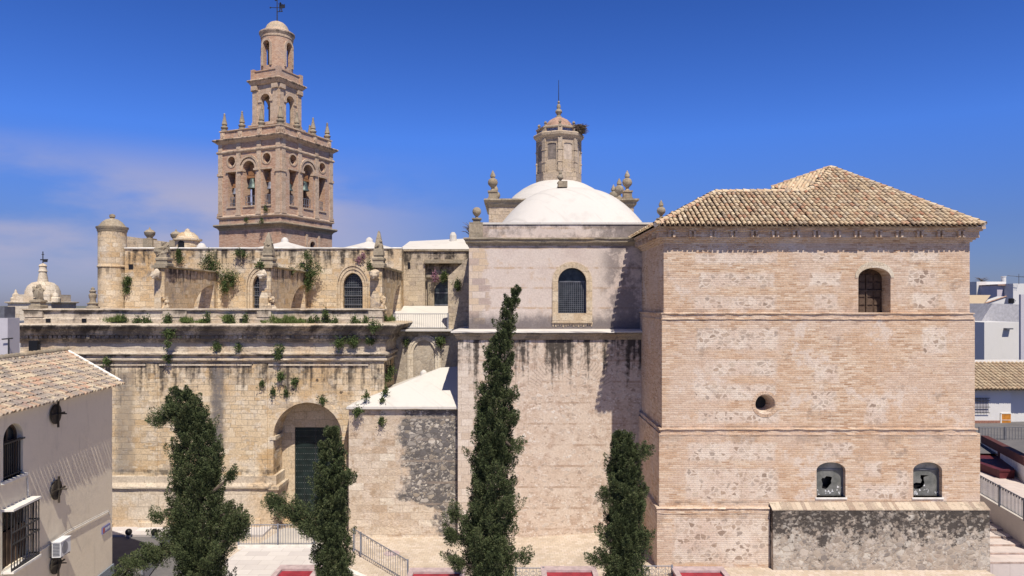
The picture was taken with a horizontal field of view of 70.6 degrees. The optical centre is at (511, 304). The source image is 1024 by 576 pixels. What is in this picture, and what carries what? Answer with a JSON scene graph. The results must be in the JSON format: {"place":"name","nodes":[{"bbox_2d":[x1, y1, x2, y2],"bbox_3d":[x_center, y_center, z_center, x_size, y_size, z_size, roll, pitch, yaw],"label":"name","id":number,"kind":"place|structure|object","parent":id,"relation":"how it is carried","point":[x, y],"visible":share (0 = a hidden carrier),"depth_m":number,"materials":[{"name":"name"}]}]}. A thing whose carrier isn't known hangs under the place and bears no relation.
{"place":"outdoors","nodes":[
{"label":"outdoors","id":0,"kind":"place"},
{"bbox_2d":[0,307,19,354],"bbox_3d":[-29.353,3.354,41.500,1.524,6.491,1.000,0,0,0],"label":"building","id":1,"kind":"structure","parent":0,"point":[9,325],"depth_m":41.23,"materials":[{"name":"white paint"}]},
{"bbox_2d":[4,251,78,319],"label":"stone dome","id":2,"kind":"structure","parent":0,"point":[54,297],"depth_m":70.81,"materials":[{"name":"stone"}]},
{"bbox_2d":[112,537,222,575],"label":"street asphalt","id":3,"kind":"structure","parent":0,"point":[121,546],"depth_m":41.45,"materials":[{"name":"grey asphalt"}]},
{"bbox_2d":[141,524,176,575],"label":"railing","id":4,"kind":"object","parent":3,"relation":"on","point":[150,571],"visible":0.09,"depth_m":37.72,"materials":[{"name":"metal"}]},
{"bbox_2d":[112,526,271,536],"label":"pavement along church","id":5,"kind":"structure","parent":0,"point":[136,532],"depth_m":44.73,"materials":[{"name":"stone"}]},
{"bbox_2d":[223,548,317,575],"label":"slab terrace","id":6,"kind":"structure","parent":0,"point":[257,561],"depth_m":39.85,"materials":[{"name":"beige stone"}]},
{"bbox_2d":[212,0,338,246],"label":"bell tower","id":7,"kind":"structure","parent":0,"point":[278,147],"depth_m":75.34,"materials":[{"name":"stone"}]},
{"bbox_2d":[247,165,254,189],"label":"church bell","id":8,"kind":"object","parent":7,"relation":"hanging from","point":[251,175],"visible":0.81,"depth_m":74.38,"materials":[{"name":"green metal"}]},
{"bbox_2d":[266,172,270,189],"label":"church bell","id":9,"kind":"object","parent":7,"relation":"hanging from","point":[269,183],"visible":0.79,"depth_m":73.55,"materials":[{"name":"grey metal"}]},
{"bbox_2d":[303,169,308,191],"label":"church bell","id":10,"kind":"object","parent":7,"relation":"hanging from","point":[305,181],"visible":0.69,"depth_m":76.33,"materials":[{"name":"green metal"}]},
{"bbox_2d":[0,0,1023,305],"label":"sky","id":11,"kind":"structure","parent":0,"point":[116,107],"materials":[{"name":"blue"}]},
{"bbox_2d":[225,528,994,575],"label":"plaza paving","id":12,"kind":"structure","parent":0,"point":[554,550],"depth_m":40.08,"materials":[{"name":"stone"}]},
{"bbox_2d":[20,284,412,528],"bbox_3d":[-19.616,6.743,51.513,24.930,16.113,12.973,0,0,0],"label":"church aisle","id":13,"kind":"object","parent":12,"relation":"on","point":[270,444],"visible":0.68,"depth_m":45.95,"materials":[{"name":"beige stone"}]},
{"bbox_2d":[96,356,110,366],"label":"hanging weed","id":14,"kind":"object","parent":13,"relation":"hanging from","point":[106,360],"visible":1,"depth_m":45.60,"materials":[{"name":"green plant"}]},
{"bbox_2d":[95,214,128,307],"bbox_3d":[-31.059,-0.730,56.200,2.280,12.660,2.280,0,0,0],"label":"round turret","id":15,"kind":"object","parent":13,"relation":"on","point":[112,237],"visible":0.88,"depth_m":55.37,"materials":[{"name":"stone"}]},
{"bbox_2d":[99,312,126,321],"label":"grass tuft","id":16,"kind":"object","parent":13,"relation":"on","point":[116,318],"visible":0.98,"depth_m":45.55,"materials":[{"name":"green plant"}]},
{"bbox_2d":[160,350,172,366],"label":"hanging weed","id":17,"kind":"object","parent":13,"relation":"hanging from","point":[165,357],"visible":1,"depth_m":45.61,"materials":[{"name":"green plant"}]},
{"bbox_2d":[161,312,174,323],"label":"wall weed","id":18,"kind":"object","parent":13,"relation":"on","point":[167,318],"depth_m":45.66,"materials":[{"name":"green plant"}]},
{"bbox_2d":[159,323,178,350],"bbox_3d":[-21.460,2.025,45.190,1.323,1.788,1.044,0,0,43],"label":"hanging weed","id":19,"kind":"object","parent":13,"relation":"hanging from","point":[171,333],"visible":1,"depth_m":45.12,"materials":[{"name":"green plant"}]},
{"bbox_2d":[176,315,193,322],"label":"grass tuft","id":20,"kind":"object","parent":13,"relation":"on","point":[185,319],"visible":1,"depth_m":45.57,"materials":[{"name":"green plant"}]},
{"bbox_2d":[210,341,223,351],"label":"wall weed","id":21,"kind":"object","parent":13,"relation":"on","point":[215,346],"depth_m":45.55,"materials":[{"name":"green plant"}]},
{"bbox_2d":[222,310,236,323],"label":"wall weed","id":22,"kind":"object","parent":13,"relation":"on","point":[231,320],"depth_m":45.58,"materials":[{"name":"green plant"}]},
{"bbox_2d":[124,231,403,321],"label":"church nave","id":23,"kind":"structure","parent":13,"relation":"on","point":[160,278],"depth_m":55.97,"materials":[{"name":"beige stone"}]},
{"bbox_2d":[120,278,133,295],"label":"wall weed","id":24,"kind":"object","parent":23,"relation":"attached to","point":[126,289],"depth_m":55.81,"materials":[{"name":"green plant"}]},
{"bbox_2d":[127,227,179,246],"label":"church wall","id":25,"kind":"structure","parent":23,"relation":"on","point":[149,240],"depth_m":68.00,"materials":[{"name":"stone"}]},
{"bbox_2d":[173,246,184,265],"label":"wall weed","id":26,"kind":"object","parent":23,"relation":"attached to","point":[177,253],"depth_m":55.64,"materials":[{"name":"green plant"}]},
{"bbox_2d":[173,228,201,246],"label":"dome","id":27,"kind":"object","parent":23,"relation":"on","point":[187,238],"visible":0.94,"depth_m":65.18,"materials":[{"name":"beige stone"}]},
{"bbox_2d":[197,247,228,276],"bbox_3d":[-22.947,-3.158,55.295,2.406,2.478,1.738,0,0,0],"label":"wall weed","id":28,"kind":"object","parent":23,"relation":"attached to","point":[207,260],"depth_m":55.31,"materials":[{"name":"green plant"}]},
{"bbox_2d":[215,263,238,298],"bbox_3d":[-21.753,-1.825,55.463,1.874,2.759,1.507,0,0,-13],"label":"hanging weed","id":29,"kind":"object","parent":23,"relation":"attached to","point":[224,282],"visible":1,"depth_m":55.28,"materials":[{"name":"green plant"}]},
{"bbox_2d":[228,274,240,288],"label":"hanging weed","id":30,"kind":"object","parent":23,"relation":"attached to","point":[232,282],"visible":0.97,"depth_m":55.57,"materials":[{"name":"green plant"}]},
{"bbox_2d":[232,244,250,258],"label":"wall weed","id":31,"kind":"object","parent":23,"relation":"attached to","point":[243,254],"depth_m":55.63,"materials":[{"name":"green plant"}]},
{"bbox_2d":[246,267,258,307],"bbox_3d":[-19.327,-1.110,56.155,2.500,4.020,0.610,0,0,0],"label":"window","id":32,"kind":"structure","parent":23,"relation":"in","point":[249,289],"depth_m":55.97,"materials":[{"name":"beige stone"}]},
{"bbox_2d":[254,258,265,270],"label":"wall weed","id":33,"kind":"object","parent":23,"relation":"attached to","point":[262,265],"depth_m":47.12,"materials":[{"name":"green plant"}]},
{"bbox_2d":[295,249,323,276],"bbox_3d":[-15.492,-3.190,55.130,2.734,2.568,1.353,0,0,0],"label":"wall weed","id":34,"kind":"object","parent":23,"relation":"attached to","point":[307,258],"depth_m":55.13,"materials":[{"name":"green plant"}]},
{"bbox_2d":[303,269,318,291],"bbox_3d":[-15.331,-1.804,55.119,1.433,2.034,1.315,0,0,-37],"label":"hanging weed","id":35,"kind":"object","parent":23,"relation":"attached to","point":[308,283],"visible":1,"depth_m":55.04,"materials":[{"name":"green plant"}]},
{"bbox_2d":[336,264,368,307],"bbox_3d":[-12.315,-1.110,56.155,2.500,4.020,0.610,0,0,0],"label":"window","id":36,"kind":"structure","parent":23,"relation":"in","point":[355,287],"depth_m":56.25,"materials":[{"name":"beige stone"}]},
{"bbox_2d":[353,252,366,265],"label":"flowering weed","id":37,"kind":"object","parent":23,"relation":"on","point":[362,256],"visible":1,"depth_m":55.78,"materials":[{"name":"pink plant"}]},
{"bbox_2d":[271,343,284,360],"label":"hanging weed","id":38,"kind":"object","parent":13,"relation":"hanging from","point":[278,355],"visible":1,"depth_m":45.56,"materials":[{"name":"green plant"}]},
{"bbox_2d":[275,370,285,385],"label":"hanging weed","id":39,"kind":"object","parent":13,"relation":"hanging from","point":[280,376],"visible":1,"depth_m":45.75,"materials":[{"name":"green plant"}]},
{"bbox_2d":[261,312,308,323],"bbox_3d":[-14.303,0.876,45.655,3.001,0.980,1.317,0,0,0],"label":"grass tuft","id":40,"kind":"object","parent":13,"relation":"on","point":[286,319],"visible":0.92,"depth_m":45.55,"materials":[{"name":"green plant"}]},
{"bbox_2d":[289,377,299,388],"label":"hanging weed","id":41,"kind":"object","parent":13,"relation":"hanging from","point":[294,381],"visible":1,"depth_m":45.79,"materials":[{"name":"green plant"}]},
{"bbox_2d":[303,311,322,322],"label":"wall weed","id":42,"kind":"object","parent":13,"relation":"on","point":[316,317],"depth_m":45.66,"materials":[{"name":"green plant"}]},
{"bbox_2d":[295,427,334,511],"bbox_3d":[-12.986,11.083,47.880,2.710,5.955,0.160,0,0,0],"label":"door","id":43,"kind":"structure","parent":13,"relation":"in","point":[306,438],"depth_m":47.84,"materials":[{"name":"wood"}]},
{"bbox_2d":[321,305,330,322],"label":"wall weed","id":44,"kind":"object","parent":13,"relation":"on","point":[325,313],"depth_m":45.69,"materials":[{"name":"green plant"}]},
{"bbox_2d":[330,334,346,352],"bbox_3d":[-10.946,2.453,45.544,1.103,1.190,1.222,0,0,0],"label":"hanging weed","id":45,"kind":"object","parent":13,"relation":"hanging from","point":[339,343],"visible":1,"depth_m":45.39,"materials":[{"name":"green plant"}]},
{"bbox_2d":[343,334,360,348],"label":"hanging weed","id":46,"kind":"object","parent":13,"relation":"hanging from","point":[353,342],"visible":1,"depth_m":45.44,"materials":[{"name":"green plant"}]},
{"bbox_2d":[349,311,362,323],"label":"wall weed","id":47,"kind":"object","parent":13,"relation":"on","point":[354,319],"depth_m":45.57,"materials":[{"name":"green plant"}]},
{"bbox_2d":[363,335,376,346],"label":"hanging weed","id":48,"kind":"object","parent":13,"relation":"hanging from","point":[368,341],"visible":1,"depth_m":45.53,"materials":[{"name":"green plant"}]},
{"bbox_2d":[367,316,382,334],"bbox_3d":[-8.560,1.347,45.035,1.150,1.286,1.140,0,0,0],"label":"hanging weed","id":49,"kind":"object","parent":13,"relation":"hanging from","point":[372,327],"visible":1,"depth_m":44.97,"materials":[{"name":"green plant"}]},
{"bbox_2d":[386,362,396,384],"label":"wall weed","id":50,"kind":"object","parent":13,"relation":"attached to","point":[390,371],"depth_m":46.84,"materials":[{"name":"green plant"}]},
{"bbox_2d":[384,315,398,321],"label":"grass tuft","id":51,"kind":"object","parent":13,"relation":"on","point":[390,318],"visible":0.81,"depth_m":47.35,"materials":[{"name":"green plant"}]},
{"bbox_2d":[393,258,468,383],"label":"terrace wall","id":52,"kind":"structure","parent":13,"relation":"on","point":[418,354],"depth_m":50.00,"materials":[{"name":"stone"}]},
{"bbox_2d":[394,313,448,328],"bbox_3d":[-6.299,1.165,50.300,3.785,1.170,0.090,0,0,0],"label":"terrace railing","id":53,"kind":"object","parent":52,"relation":"on","point":[447,327],"visible":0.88,"depth_m":50.29,"materials":[{"name":"metal"}]},
{"bbox_2d":[433,336,445,350],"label":"hanging weed","id":54,"kind":"object","parent":52,"relation":"hanging from","point":[440,341],"visible":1,"depth_m":49.50,"materials":[{"name":"green plant"}]},
{"bbox_2d":[450,277,462,291],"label":"hanging weed","id":55,"kind":"object","parent":52,"relation":"hanging from","point":[457,284],"visible":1,"depth_m":50.35,"materials":[{"name":"green plant"}]},
{"bbox_2d":[402,232,468,305],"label":"transept","id":56,"kind":"structure","parent":13,"relation":"on","point":[422,259],"depth_m":57.00,"materials":[{"name":"stone"}]},
{"bbox_2d":[430,267,438,283],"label":"flowering weed","id":57,"kind":"object","parent":56,"relation":"on","point":[434,277],"visible":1,"depth_m":56.58,"materials":[{"name":"pink plant"}]},
{"bbox_2d":[434,278,447,305],"bbox_3d":[-5.147,-0.625,57.475,2.700,3.250,0.250,0,0,0],"label":"window","id":58,"kind":"structure","parent":56,"relation":"in","point":[441,291],"depth_m":57.44,"materials":[{"name":"glass"}]},
{"bbox_2d":[438,269,448,284],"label":"wall weed","id":59,"kind":"object","parent":56,"relation":"on","point":[444,276],"depth_m":56.57,"materials":[{"name":"green plant"}]},
{"bbox_2d":[261,528,322,543],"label":"portal ramp","id":60,"kind":"structure","parent":12,"relation":"on","point":[301,540],"depth_m":43.88,"materials":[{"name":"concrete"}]},
{"bbox_2d":[271,565,321,575],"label":"red planter","id":61,"kind":"object","parent":12,"relation":"on","point":[293,570],"visible":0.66,"depth_m":35.72,"materials":[{"name":"paint"}]},
{"bbox_2d":[238,544,365,575],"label":"kerb","id":62,"kind":"structure","parent":12,"relation":"on","point":[241,546],"depth_m":41.91,"materials":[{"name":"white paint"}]},
{"bbox_2d":[237,524,314,546],"bbox_3d":[-13.700,13.395,42.050,4.490,1.310,0.090,0,0,0],"label":"railing","id":63,"kind":"object","parent":62,"relation":"on","point":[239,543],"visible":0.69,"depth_m":42.04,"materials":[{"name":"metal"}]},
{"bbox_2d":[353,528,408,575],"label":"railing","id":64,"kind":"object","parent":12,"relation":"on","point":[372,540],"visible":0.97,"depth_m":38.76,"materials":[{"name":"metal"}]},
{"bbox_2d":[345,367,457,536],"bbox_3d":[-6.697,9.450,46.961,6.995,10.700,6.078,0,0,0],"label":"lean to chapel","id":65,"kind":"object","parent":12,"relation":"on","point":[403,463],"visible":0.9,"depth_m":44.20,"materials":[{"name":"grey stone"}]},
{"bbox_2d":[352,402,364,420],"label":"hanging weed","id":66,"kind":"object","parent":65,"relation":"hanging from","point":[357,412],"visible":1,"depth_m":43.75,"materials":[{"name":"green plant"}]},
{"bbox_2d":[376,412,386,427],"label":"wall weed","id":67,"kind":"object","parent":65,"relation":"attached to","point":[380,418],"depth_m":44.02,"materials":[{"name":"green plant"}]},
{"bbox_2d":[407,568,465,575],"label":"red planter","id":68,"kind":"object","parent":12,"relation":"on","point":[430,572],"visible":0.79,"depth_m":35.76,"materials":[{"name":"paint"}]},
{"bbox_2d":[515,567,543,575],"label":"railing","id":69,"kind":"object","parent":12,"relation":"on","point":[529,568],"visible":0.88,"depth_m":36.09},
{"bbox_2d":[451,170,665,538],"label":"chapel","id":70,"kind":"structure","parent":12,"relation":"on","point":[568,260],"depth_m":43.55,"materials":[{"name":"grey stone"}]},
{"bbox_2d":[484,80,638,221],"bbox_3d":[3.645,-9.100,57.300,11.492,17.400,8.500,0,0,0],"label":"domed crossing","id":71,"kind":"object","parent":70,"relation":"on","point":[558,139],"visible":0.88,"depth_m":55.73,"materials":[{"name":"stone"}]},
{"bbox_2d":[568,123,588,135],"bbox_3d":[5.136,-13.637,56.451,1.720,0.899,1.563,0,0,21],"label":"stork nest","id":72,"kind":"object","parent":71,"relation":"on","point":[581,129],"visible":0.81,"depth_m":56.06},
{"bbox_2d":[552,262,591,322],"bbox_3d":[3.660,-0.750,44.160,2.420,3.700,0.560,0,0,0],"label":"window","id":73,"kind":"structure","parent":70,"relation":"in","point":[571,292],"depth_m":44.28,"materials":[{"name":"beige stone"}]},
{"bbox_2d":[541,566,598,575],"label":"red planter","id":74,"kind":"object","parent":12,"relation":"on","point":[568,570],"visible":0.94,"depth_m":35.76,"materials":[{"name":"paint"}]},
{"bbox_2d":[641,565,672,575],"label":"railing","id":75,"kind":"object","parent":12,"relation":"on","point":[665,566],"visible":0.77,"depth_m":36.09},
{"bbox_2d":[672,566,729,575],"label":"red planter","id":76,"kind":"object","parent":12,"relation":"on","point":[699,571],"visible":1,"depth_m":35.76,"materials":[{"name":"paint"}]},
{"bbox_2d":[628,165,989,571],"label":"brick building","id":77,"kind":"structure","parent":12,"relation":"on","point":[807,371],"depth_m":37.57,"materials":[{"name":"brick"}]},
{"bbox_2d":[755,396,765,407],"bbox_3d":[13.150,5.180,38.400,0.900,0.900,0.020,0,0,0],"label":"round window","id":78,"kind":"structure","parent":77,"relation":"in","point":[760,402],"depth_m":38.39,"materials":[{"name":"black glass"}]},
{"bbox_2d":[815,462,846,498],"bbox_3d":[16.521,9.085,37.805,1.640,1.970,0.810,0,0,0],"label":"window","id":79,"kind":"structure","parent":77,"relation":"in","point":[829,474],"depth_m":37.77,"materials":[{"name":"grey glass"}]},
{"bbox_2d":[858,269,882,311],"bbox_3d":[18.880,-0.725,38.560,1.740,2.450,0.140,0,0,0],"label":"window","id":80,"kind":"structure","parent":77,"relation":"in","point":[870,290],"depth_m":38.53,"materials":[{"name":"brown wood"}]},
{"bbox_2d":[912,462,943,498],"bbox_3d":[21.525,9.085,37.805,1.640,1.970,0.810,0,0,0],"label":"window","id":81,"kind":"structure","parent":77,"relation":"in","point":[926,474],"depth_m":37.77,"materials":[{"name":"grey glass"}]},
{"bbox_2d":[979,284,1005,299],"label":"lilac building","id":82,"kind":"structure","parent":0,"point":[993,291],"depth_m":109.04,"materials":[{"name":"purple paint"}]},
{"bbox_2d":[975,422,1023,453],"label":"street","id":83,"kind":"structure","parent":0,"point":[1017,444],"depth_m":64.96,"materials":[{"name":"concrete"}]},
{"bbox_2d":[975,321,1018,359],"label":"white building","id":84,"kind":"structure","parent":83,"relation":"on","point":[996,340],"depth_m":88.00,"materials":[{"name":"grey paint"}]},
{"bbox_2d":[970,303,1018,321],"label":"building","id":85,"kind":"structure","parent":84,"relation":"on","point":[995,312],"depth_m":94.00,"materials":[{"name":"white paint"}]},
{"bbox_2d":[975,360,1023,422],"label":"tiled house","id":86,"kind":"structure","parent":83,"relation":"on","point":[999,391],"depth_m":72.14,"materials":[{"name":"paint"}]},
{"bbox_2d":[975,398,989,412],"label":"window","id":87,"kind":"structure","parent":86,"relation":"in","point":[981,405],"depth_m":71.98,"materials":[{"name":"metal"}]},
{"bbox_2d":[1000,413,1010,422],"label":"door","id":88,"kind":"structure","parent":86,"relation":"in","point":[1004,417],"depth_m":71.96,"materials":[{"name":"orange paint"}]},
{"bbox_2d":[978,427,1023,439],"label":"railing","id":89,"kind":"object","parent":83,"relation":"on","point":[1004,433],"visible":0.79,"depth_m":61.99,"materials":[{"name":"grey metal"}]},
{"bbox_2d":[1019,294,1023,359],"bbox_3d":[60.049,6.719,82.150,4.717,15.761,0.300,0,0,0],"label":"grey building","id":90,"kind":"structure","parent":83,"relation":"on","point":[1021,326],"depth_m":82.00,"materials":[{"name":"paint"}]},
{"bbox_2d":[980,471,1023,513],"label":"path","id":91,"kind":"structure","parent":0,"point":[1015,485],"depth_m":48.38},
{"bbox_2d":[980,453,1014,478],"bbox_3d":[35.495,12.075,53.812,2.782,1.050,7.274,0,0,14],"label":"maroon bench","id":92,"kind":"object","parent":91,"relation":"on","point":[994,465],"visible":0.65,"depth_m":52.05,"materials":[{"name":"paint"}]},
{"bbox_2d":[981,435,1023,482],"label":"graffiti wall","id":93,"kind":"structure","parent":91,"relation":"on","point":[1012,457],"depth_m":52.86,"materials":[{"name":"white paint"}]},
{"bbox_2d":[990,522,1023,575],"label":"stairs","id":94,"kind":"structure","parent":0,"point":[1006,569],"depth_m":38.68,"materials":[{"name":"beige stone"}]},
{"bbox_2d":[980,493,1023,546],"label":"ramp wall","id":95,"kind":"structure","parent":94,"relation":"on","point":[1009,522],"depth_m":41.40,"materials":[{"name":"paint"}]},
{"bbox_2d":[980,475,1023,520],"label":"railing","id":96,"kind":"object","parent":95,"relation":"on","point":[1000,495],"visible":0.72,"depth_m":41.95,"materials":[{"name":"grey metal"}]},
{"bbox_2d":[990,529,1023,563],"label":"stair risers","id":97,"kind":"object","parent":94,"relation":"on","point":[1004,545],"depth_m":39.85,"materials":[{"name":"stone"}]},
{"label":"ground","id":98,"kind":"structure","parent":0,"visible":0},
{"bbox_2d":[970,295,989,302],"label":"brown roofed house","id":99,"kind":"structure","parent":98,"relation":"on","point":[978,298],"depth_m":103.81,"materials":[{"name":"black paint"}]},
{"bbox_2d":[970,276,1006,294],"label":"white building","id":100,"kind":"structure","parent":98,"relation":"on","point":[974,288],"depth_m":112.03,"materials":[{"name":"paint"}]},
{"bbox_2d":[985,296,1006,303],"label":"lean to house","id":101,"kind":"structure","parent":98,"relation":"on","point":[999,300],"depth_m":104.00,"materials":[{"name":"paint"}]},
{"bbox_2d":[990,284,1023,304],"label":"white building","id":102,"kind":"structure","parent":98,"relation":"on","point":[1014,291],"depth_m":106.00,"materials":[{"name":"paint"}]},
{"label":"lower plaza","id":103,"kind":"structure","parent":0,"visible":0},
{"bbox_2d":[0,347,124,575],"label":"cream house","id":104,"kind":"structure","parent":103,"relation":"on","point":[55,443],"depth_m":31.12,"materials":[{"name":"beige paint"}]},
{"bbox_2d":[1,424,27,484],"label":"window","id":105,"kind":"structure","parent":104,"relation":"in","point":[10,440],"depth_m":27.59,"materials":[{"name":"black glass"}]},
{"bbox_2d":[1,496,41,574],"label":"window grille","id":106,"kind":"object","parent":104,"relation":"in","point":[14,536],"depth_m":27.55,"materials":[{"name":"black metal"}]},
{"bbox_2d":[29,341,40,350],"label":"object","id":107,"kind":"object","parent":104,"relation":"on","point":[34,345],"visible":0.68,"depth_m":38.12,"materials":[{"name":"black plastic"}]},
{"bbox_2d":[50,535,70,562],"bbox_3d":[-19.024,10.337,30.429,0.500,0.963,0.880,0,0,-6],"label":"air conditioner","id":108,"kind":"object","parent":104,"relation":"attached to","point":[61,546],"visible":1,"depth_m":30.17,"materials":[{"name":"grey metal"}]},
{"bbox_2d":[102,523,109,534],"bbox_3d":[-19.776,10.912,35.236,0.057,0.320,0.840,0,0,-6],"label":"street sign","id":109,"kind":"object","parent":104,"relation":"attached to","point":[105,528],"visible":1,"depth_m":35.21,"materials":[{"name":"metal"}]},
{"bbox_2d":[110,385,254,575],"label":"cypress","id":110,"kind":"object","parent":103,"relation":"on","point":[195,545],"visible":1,"depth_m":27.02,"materials":[{"name":"green plant"}]},
{"bbox_2d":[260,425,357,575],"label":"cypress","id":111,"kind":"object","parent":103,"relation":"on","point":[325,524],"visible":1,"depth_m":27.14,"materials":[{"name":"green plant"}]},
{"bbox_2d":[439,284,534,575],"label":"cypress","id":112,"kind":"object","parent":103,"relation":"on","point":[485,524],"visible":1,"depth_m":26.61,"materials":[{"name":"green plant"}]},
{"bbox_2d":[583,429,655,575],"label":"cypress","id":113,"kind":"object","parent":103,"relation":"on","point":[626,538],"visible":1,"depth_m":27.63,"materials":[{"name":"green plant"}]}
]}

